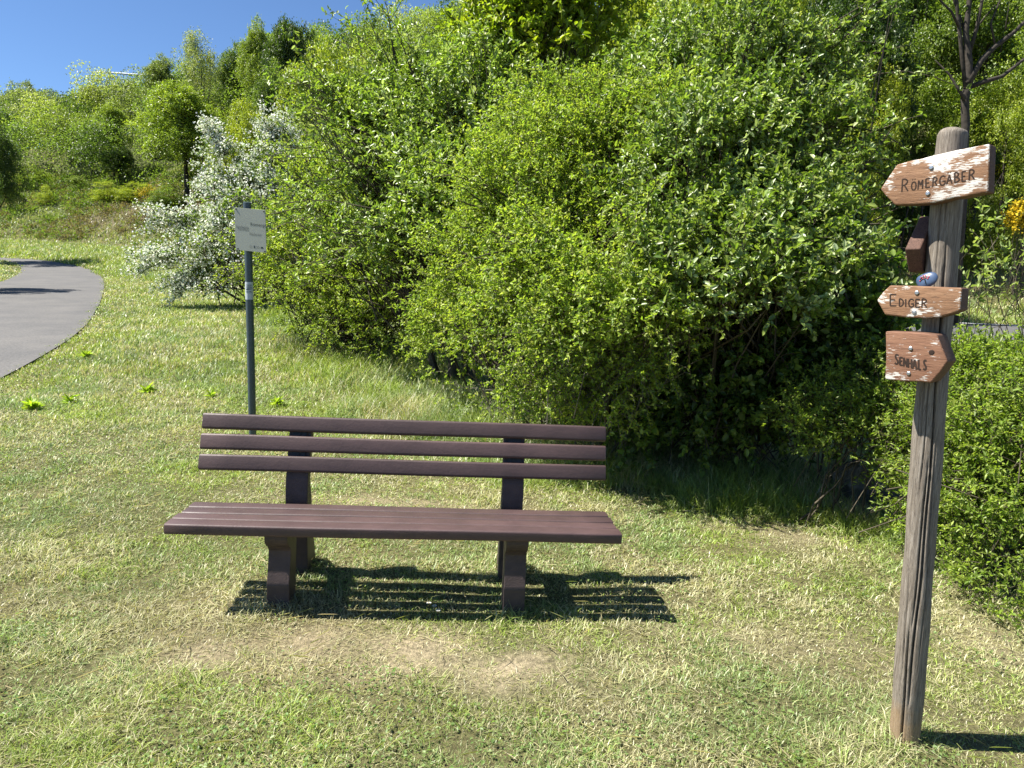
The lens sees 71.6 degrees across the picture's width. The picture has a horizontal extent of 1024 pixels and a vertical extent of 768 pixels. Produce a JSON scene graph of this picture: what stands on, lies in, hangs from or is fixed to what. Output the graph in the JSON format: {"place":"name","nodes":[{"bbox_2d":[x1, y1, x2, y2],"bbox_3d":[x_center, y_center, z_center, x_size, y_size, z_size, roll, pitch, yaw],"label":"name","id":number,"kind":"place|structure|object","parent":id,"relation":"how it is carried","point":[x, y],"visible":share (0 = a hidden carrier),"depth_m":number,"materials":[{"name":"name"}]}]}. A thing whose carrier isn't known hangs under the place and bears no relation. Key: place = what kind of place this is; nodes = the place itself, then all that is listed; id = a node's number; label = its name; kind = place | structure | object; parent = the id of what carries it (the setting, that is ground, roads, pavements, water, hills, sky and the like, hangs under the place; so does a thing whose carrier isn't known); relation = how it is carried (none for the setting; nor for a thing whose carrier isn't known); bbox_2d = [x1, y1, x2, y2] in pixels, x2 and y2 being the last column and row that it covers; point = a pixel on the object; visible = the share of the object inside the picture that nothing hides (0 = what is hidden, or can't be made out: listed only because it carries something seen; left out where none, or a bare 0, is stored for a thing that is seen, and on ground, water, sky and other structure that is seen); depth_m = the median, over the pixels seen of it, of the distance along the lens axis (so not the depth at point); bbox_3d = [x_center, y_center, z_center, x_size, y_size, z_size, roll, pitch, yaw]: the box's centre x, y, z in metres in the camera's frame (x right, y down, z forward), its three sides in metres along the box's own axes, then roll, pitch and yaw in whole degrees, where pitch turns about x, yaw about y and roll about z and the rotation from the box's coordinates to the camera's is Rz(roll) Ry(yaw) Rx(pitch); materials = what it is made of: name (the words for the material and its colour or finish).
{"place":"outdoors","nodes":[
{"label":"outdoors","id":0,"kind":"place"},
{"bbox_2d":[0,258,103,377],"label":"path","id":1,"kind":"structure","parent":0,"point":[44,304],"depth_m":16.74,"materials":[{"name":"grey asphalt"}]},
{"bbox_2d":[95,71,142,75],"bbox_3d":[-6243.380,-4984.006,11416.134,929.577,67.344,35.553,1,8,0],"label":"vapour trail","id":2,"kind":"object","parent":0,"point":[122,73],"visible":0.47,"depth_m":11404.17,"materials":[{"name":"white"}]},
{"bbox_2d":[0,0,606,147],"label":"sky","id":3,"kind":"structure","parent":0,"point":[39,39],"materials":[{"name":"blue"}]},
{"bbox_2d":[0,46,1023,767],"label":"ground","id":4,"kind":"structure","parent":0,"point":[416,652],"depth_m":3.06,"materials":[{"name":"green plant"}]},
{"bbox_2d":[0,174,7,203],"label":"tree","id":5,"kind":"object","parent":4,"relation":"on","point":[1,195],"visible":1,"depth_m":21.20,"materials":[{"name":"green plant"}]},
{"bbox_2d":[0,116,33,215],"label":"tree","id":6,"kind":"object","parent":4,"relation":"on","point":[8,156],"visible":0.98,"depth_m":35.09,"materials":[{"name":"green plant"}]},
{"bbox_2d":[0,77,40,149],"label":"tree","id":7,"kind":"object","parent":4,"relation":"on","point":[27,82],"visible":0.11,"depth_m":94.43,"materials":[{"name":"green plant"}]},
{"bbox_2d":[18,129,41,146],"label":"tree","id":8,"kind":"object","parent":4,"relation":"on","point":[29,139],"visible":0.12,"depth_m":75.03,"materials":[{"name":"green plant"}]},
{"bbox_2d":[19,395,43,409],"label":"weed","id":9,"kind":"object","parent":4,"relation":"on","point":[30,403],"visible":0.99,"depth_m":7.03,"materials":[{"name":"green plant"}]},
{"bbox_2d":[15,166,53,181],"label":"shrub","id":10,"kind":"object","parent":4,"relation":"on","point":[35,173],"visible":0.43,"depth_m":65.78,"materials":[{"name":"green plant"}]},
{"bbox_2d":[32,185,53,204],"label":"shrub","id":11,"kind":"object","parent":4,"relation":"on","point":[45,195],"visible":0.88,"depth_m":57.29,"materials":[{"name":"green plant"}]},
{"bbox_2d":[40,86,70,145],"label":"tree","id":12,"kind":"object","parent":4,"relation":"on","point":[49,92],"visible":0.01,"depth_m":98.22,"materials":[{"name":"green plant"}]},
{"bbox_2d":[52,117,83,163],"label":"tree","id":13,"kind":"object","parent":4,"relation":"on","point":[67,127],"visible":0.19,"depth_m":68.78,"materials":[{"name":"green plant"}]},
{"bbox_2d":[59,394,79,403],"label":"weed","id":14,"kind":"object","parent":4,"relation":"on","point":[69,399],"visible":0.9,"depth_m":7.44,"materials":[{"name":"green plant"}]},
{"bbox_2d":[65,175,90,191],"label":"shrub","id":15,"kind":"object","parent":4,"relation":"on","point":[75,180],"visible":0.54,"depth_m":60.14,"materials":[{"name":"green plant"}]},
{"bbox_2d":[79,349,94,358],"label":"weed","id":16,"kind":"object","parent":4,"relation":"on","point":[83,353],"visible":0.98,"depth_m":10.27,"materials":[{"name":"green plant"}]},
{"bbox_2d":[75,138,101,174],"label":"tree","id":17,"kind":"object","parent":4,"relation":"on","point":[85,156],"visible":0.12,"depth_m":65.32,"materials":[{"name":"green plant"}]},
{"bbox_2d":[87,181,119,200],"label":"shrub","id":18,"kind":"object","parent":4,"relation":"on","point":[107,192],"visible":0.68,"depth_m":56.13,"materials":[{"name":"green plant"}]},
{"bbox_2d":[85,99,134,180],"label":"tree","id":19,"kind":"object","parent":4,"relation":"on","point":[112,111],"visible":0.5,"depth_m":63.03,"materials":[{"name":"green plant"}]},
{"bbox_2d":[97,145,134,184],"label":"tree","id":20,"kind":"object","parent":4,"relation":"on","point":[128,158],"visible":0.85,"depth_m":59.59,"materials":[{"name":"green plant"}]},
{"bbox_2d":[111,79,142,127],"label":"tree","id":21,"kind":"object","parent":4,"relation":"on","point":[130,104],"visible":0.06,"depth_m":87.48,"materials":[{"name":"green plant"}]},
{"bbox_2d":[108,181,151,201],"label":"shrub","id":22,"kind":"object","parent":4,"relation":"on","point":[128,193],"visible":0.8,"depth_m":55.04,"materials":[{"name":"green plant"}]},
{"bbox_2d":[136,382,157,393],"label":"weed","id":23,"kind":"object","parent":4,"relation":"on","point":[147,388],"visible":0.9,"depth_m":8.21,"materials":[{"name":"green plant"}]},
{"bbox_2d":[130,184,167,199],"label":"broom bush","id":24,"kind":"object","parent":4,"relation":"on","point":[144,188],"visible":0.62,"depth_m":54.89,"materials":[{"name":"green plant"}]},
{"bbox_2d":[138,111,171,160],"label":"tree","id":25,"kind":"object","parent":4,"relation":"on","point":[147,133],"visible":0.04,"depth_m":67.30,"materials":[{"name":"green plant"}]},
{"bbox_2d":[139,52,180,100],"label":"tree","id":26,"kind":"object","parent":4,"relation":"on","point":[159,70],"visible":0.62,"depth_m":69.55,"materials":[{"name":"green plant"}]},
{"bbox_2d":[143,184,193,208],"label":"shrub","id":27,"kind":"object","parent":4,"relation":"on","point":[164,199],"visible":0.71,"depth_m":51.86,"materials":[{"name":"green plant"}]},
{"bbox_2d":[124,77,235,196],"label":"tree","id":28,"kind":"object","parent":4,"relation":"on","point":[176,99],"visible":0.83,"depth_m":52.60,"materials":[{"name":"green plant"}]},
{"bbox_2d":[167,26,228,164],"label":"tree","id":29,"kind":"object","parent":4,"relation":"on","point":[200,64],"visible":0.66,"depth_m":58.41,"materials":[{"name":"green plant"}]},
{"bbox_2d":[203,389,216,399],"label":"weed","id":30,"kind":"object","parent":4,"relation":"on","point":[212,394],"visible":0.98,"depth_m":8.12,"materials":[{"name":"green plant"}]},
{"bbox_2d":[120,95,325,307],"bbox_3d":[-6.726,-4.335,17.521,5.849,5.339,3.356,1,8,0],"label":"flowering hawthorn","id":31,"kind":"object","parent":4,"relation":"on","point":[214,181],"visible":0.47,"depth_m":17.19,"materials":[{"name":"white plant"}]},
{"bbox_2d":[203,116,244,200],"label":"tree","id":32,"kind":"object","parent":4,"relation":"on","point":[206,140],"visible":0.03,"depth_m":48.02,"materials":[{"name":"green plant"}]},
{"bbox_2d":[211,36,249,124],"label":"tree","id":33,"kind":"object","parent":4,"relation":"on","point":[227,61],"visible":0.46,"depth_m":61.94,"materials":[{"name":"green plant"}]},
{"bbox_2d":[204,94,272,194],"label":"tree","id":34,"kind":"object","parent":4,"relation":"on","point":[246,115],"visible":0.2,"depth_m":45.48,"materials":[{"name":"green plant"}]},
{"bbox_2d":[234,202,272,434],"bbox_3d":[-2.093,-0.361,5.893,0.332,2.237,0.090,2,8,7],"label":"panel pole","id":35,"kind":"object","parent":4,"relation":"on","point":[250,230],"visible":0.99,"depth_m":5.76,"materials":[{"name":"metal"}]},
{"bbox_2d":[234,12,272,106],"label":"tree","id":36,"kind":"object","parent":4,"relation":"on","point":[252,46],"visible":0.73,"depth_m":56.25,"materials":[{"name":"green plant"}]},
{"bbox_2d":[245,63,293,163],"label":"tree","id":37,"kind":"object","parent":4,"relation":"on","point":[264,90],"visible":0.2,"depth_m":46.95,"materials":[{"name":"green plant"}]},
{"bbox_2d":[270,396,282,405],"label":"weed","id":38,"kind":"object","parent":4,"relation":"on","point":[277,401],"visible":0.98,"depth_m":7.87,"materials":[{"name":"green plant"}]},
{"bbox_2d":[258,14,328,118],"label":"tree","id":39,"kind":"object","parent":4,"relation":"on","point":[279,44],"visible":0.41,"depth_m":48.33,"materials":[{"name":"green plant"}]},
{"bbox_2d":[250,95,350,243],"bbox_3d":[-5.623,-5.374,20.568,3.347,5.945,4.678,-6,11,-41],"label":"grey shrub","id":40,"kind":"object","parent":4,"relation":"on","point":[301,124],"visible":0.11,"depth_m":20.66,"materials":[{"name":"green plant"}]},
{"bbox_2d":[271,28,363,266],"bbox_3d":[-8.711,-10.989,35.194,5.014,12.272,5.560,3,9,8],"label":"tree","id":41,"kind":"object","parent":4,"relation":"on","point":[339,66],"visible":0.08,"depth_m":33.60,"materials":[{"name":"green plant"}]},
{"bbox_2d":[188,64,464,365],"bbox_3d":[-2.705,-2.499,11.195,5.366,4.891,3.268,5,9,23],"label":"spindle bush","id":42,"kind":"object","parent":4,"relation":"on","point":[341,305],"visible":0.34,"depth_m":10.84,"materials":[{"name":"green plant"}]},
{"bbox_2d":[199,0,579,387],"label":"whitebeam bush","id":43,"kind":"object","parent":4,"relation":"on","point":[403,121],"visible":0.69,"depth_m":8.40,"materials":[{"name":"green plant"}]},
{"bbox_2d":[164,413,621,613],"bbox_3d":[-0.527,0.654,3.454,2.005,0.911,0.660,2,8,-4],"label":"park bench","id":44,"kind":"object","parent":4,"relation":"on","point":[293,526],"visible":0.95,"depth_m":3.47,"materials":[{"name":"brown wood"}]},
{"bbox_2d":[0,0,1023,299],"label":"woodland","id":45,"kind":"object","parent":4,"relation":"on","point":[30,118],"visible":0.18,"depth_m":66.25,"materials":[{"name":"green plant"}]},
{"bbox_2d":[0,351,1023,767],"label":"clover","id":46,"kind":"object","parent":4,"relation":"on","point":[320,745],"visible":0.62,"depth_m":2.49,"materials":[{"name":"green plant"}]},
{"bbox_2d":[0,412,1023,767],"bbox_3d":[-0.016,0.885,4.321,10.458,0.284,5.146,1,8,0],"label":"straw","id":47,"kind":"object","parent":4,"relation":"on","point":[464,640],"visible":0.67,"depth_m":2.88,"materials":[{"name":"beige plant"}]},
{"bbox_2d":[0,158,1023,300],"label":"undergrowth","id":48,"kind":"object","parent":4,"relation":"on","point":[87,210],"visible":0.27,"depth_m":55.59,"materials":[{"name":"green plant"}]},
{"bbox_2d":[435,0,654,364],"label":"tree","id":49,"kind":"object","parent":4,"relation":"on","point":[536,20],"visible":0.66,"depth_m":8.74,"materials":[{"name":"green plant"}]},
{"bbox_2d":[379,47,767,461],"bbox_3d":[0.651,-1.267,6.370,3.209,3.890,4.424,-2,9,-20],"label":"blackthorn","id":50,"kind":"object","parent":4,"relation":"on","point":[519,227],"visible":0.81,"depth_m":5.85,"materials":[{"name":"green plant"}]},
{"bbox_2d":[420,251,744,467],"bbox_3d":[0.293,-0.129,5.711,2.902,1.883,1.691,9,11,40],"label":"dog rose","id":51,"kind":"object","parent":4,"relation":"on","point":[578,405],"visible":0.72,"depth_m":5.21,"materials":[{"name":"green plant"}]},
{"bbox_2d":[583,0,709,166],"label":"maple tree","id":52,"kind":"object","parent":4,"relation":"on","point":[649,10],"visible":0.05,"depth_m":21.89,"materials":[{"name":"green plant"}]},
{"bbox_2d":[572,236,921,484],"bbox_3d":[1.776,-0.178,5.729,2.773,2.577,1.990,6,9,27],"label":"dogwood","id":53,"kind":"object","parent":4,"relation":"on","point":[737,424],"visible":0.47,"depth_m":5.23,"materials":[{"name":"green plant"}]},
{"bbox_2d":[674,0,832,167],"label":"maple tree","id":54,"kind":"object","parent":4,"relation":"on","point":[708,5],"depth_m":20.06,"materials":[{"name":"green plant"}]},
{"bbox_2d":[578,0,973,450],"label":"crab apple bush","id":55,"kind":"object","parent":4,"relation":"on","point":[767,217],"visible":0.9,"depth_m":5.17,"materials":[{"name":"green leaf"},{"name":"twig"}]},
{"bbox_2d":[752,328,962,553],"bbox_3d":[2.392,0.489,4.650,1.495,1.722,1.294,1,8,0],"label":"privet bush","id":56,"kind":"object","parent":4,"relation":"on","point":[804,405],"visible":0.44,"depth_m":4.67,"materials":[{"name":"green plant"}]},
{"bbox_2d":[843,182,872,217],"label":"broom bush","id":57,"kind":"object","parent":4,"relation":"on","point":[857,193],"visible":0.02,"depth_m":22.34,"materials":[{"name":"green plant"}]},
{"bbox_2d":[832,458,886,505],"bbox_3d":[2.618,0.774,5.343,0.462,0.423,0.318,1,8,0],"label":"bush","id":58,"kind":"object","parent":4,"relation":"on","point":[857,471],"visible":0.21,"depth_m":5.24,"materials":[{"name":"green plant"}]},
{"bbox_2d":[800,220,921,513],"bbox_3d":[2.599,-0.114,5.201,1.002,2.122,0.901,4,9,16],"label":"dogwood","id":59,"kind":"object","parent":4,"relation":"on","point":[895,321],"visible":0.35,"depth_m":5.04,"materials":[{"name":"green plant"}]},
{"bbox_2d":[799,0,925,219],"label":"tree","id":60,"kind":"object","parent":4,"relation":"on","point":[840,8],"visible":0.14,"depth_m":24.27,"materials":[{"name":"green plant"}]},
{"bbox_2d":[833,52,919,267],"bbox_3d":[12.286,-7.111,24.683,3.370,8.858,2.846,-1,9,-16],"label":"tree","id":61,"kind":"object","parent":4,"relation":"on","point":[887,92],"visible":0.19,"depth_m":23.94,"materials":[{"name":"green plant"}]},
{"bbox_2d":[864,487,906,513],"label":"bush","id":62,"kind":"object","parent":4,"relation":"on","point":[884,494],"visible":0.22,"depth_m":5.14,"materials":[{"name":"green plant"}]},
{"bbox_2d":[868,134,932,241],"bbox_3d":[15.028,-7.730,28.122,3.285,4.685,2.775,-1,9,-17],"label":"shrub","id":63,"kind":"object","parent":4,"relation":"on","point":[899,214],"visible":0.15,"depth_m":27.44,"materials":[{"name":"green plant"}]},
{"bbox_2d":[895,212,907,251],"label":"sapling stem","id":64,"kind":"object","parent":4,"relation":"on","point":[900,231],"visible":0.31,"depth_m":26.09,"materials":[{"name":"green plant"}]},
{"bbox_2d":[898,206,908,267],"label":"sapling stem","id":65,"kind":"object","parent":4,"relation":"on","point":[902,237],"visible":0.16,"depth_m":26.23,"materials":[{"name":"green plant"}]},
{"bbox_2d":[905,207,913,254],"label":"sapling stem","id":66,"kind":"object","parent":4,"relation":"on","point":[908,238],"visible":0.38,"depth_m":27.30,"materials":[{"name":"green plant"}]},
{"bbox_2d":[820,0,1008,208],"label":"tree","id":67,"kind":"object","parent":4,"relation":"on","point":[919,7],"visible":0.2,"depth_m":26.33,"materials":[{"name":"green plant"}]},
{"bbox_2d":[849,315,1023,632],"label":"privet bush","id":68,"kind":"object","parent":4,"relation":"on","point":[983,458],"visible":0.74,"depth_m":3.75,"materials":[{"name":"green plant"}]},
{"bbox_2d":[878,127,995,747],"bbox_3d":[1.389,0.261,2.400,0.393,2.131,0.303,-6,11,-39],"label":"guide post","id":69,"kind":"object","parent":4,"relation":"on","point":[949,176],"visible":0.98,"depth_m":2.25,"materials":[{"name":"wood"}]},
{"bbox_2d":[916,272,937,285],"bbox_3d":[1.294,-0.325,2.213,0.024,0.047,0.062,10,-24,-41],"label":"painted stone","id":70,"kind":"object","parent":69,"relation":"on","point":[928,279],"visible":1,"depth_m":2.21,"materials":[{"name":"blue stone"}]},
{"bbox_2d":[899,131,1001,215],"bbox_3d":[17.720,-8.560,29.125,3.851,4.826,3.253,9,11,42],"label":"shrub","id":71,"kind":"object","parent":4,"relation":"on","point":[925,211],"visible":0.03,"depth_m":29.23,"materials":[{"name":"green plant"}]},
{"bbox_2d":[887,0,1023,324],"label":"dark tree","id":72,"kind":"object","parent":4,"relation":"on","point":[969,72],"visible":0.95,"depth_m":19.33,"materials":[{"name":"brown plant"}]},
{"bbox_2d":[899,0,1023,249],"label":"tree","id":73,"kind":"object","parent":4,"relation":"on","point":[939,107],"visible":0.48,"depth_m":26.15,"materials":[{"name":"green plant"}]},
{"bbox_2d":[953,223,1011,359],"bbox_3d":[3.011,-0.022,4.811,0.775,2.092,0.652,1,8,0],"label":"young shoot","id":74,"kind":"object","parent":4,"relation":"on","point":[985,257],"visible":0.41,"depth_m":4.70,"materials":[{"name":"green plant"}]},
{"bbox_2d":[948,60,1023,274],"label":"tree","id":75,"kind":"object","parent":4,"relation":"on","point":[1014,116],"visible":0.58,"depth_m":24.99,"materials":[{"name":"green plant"}]},
{"bbox_2d":[960,196,1023,344],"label":"young shoot","id":76,"kind":"object","parent":4,"relation":"on","point":[1006,248],"visible":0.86,"depth_m":4.94,"materials":[{"name":"green plant"}]},
{"bbox_2d":[982,138,1023,212],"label":"shrub","id":77,"kind":"object","parent":4,"relation":"on","point":[998,153],"visible":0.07,"depth_m":29.63,"materials":[{"name":"green plant"}]},
{"bbox_2d":[995,157,1021,210],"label":"broom bush","id":78,"kind":"object","parent":4,"relation":"on","point":[999,170],"visible":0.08,"depth_m":26.21,"materials":[{"name":"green plant"}]},
{"bbox_2d":[997,197,1023,297],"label":"broom bush","id":79,"kind":"object","parent":4,"relation":"on","point":[1016,211],"visible":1,"depth_m":23.89,"materials":[{"name":"yellow plant"}]},
{"bbox_2d":[255,269,1023,347],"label":"road","id":80,"kind":"structure","parent":0,"point":[1009,327],"depth_m":19.39,"materials":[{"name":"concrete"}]}
]}

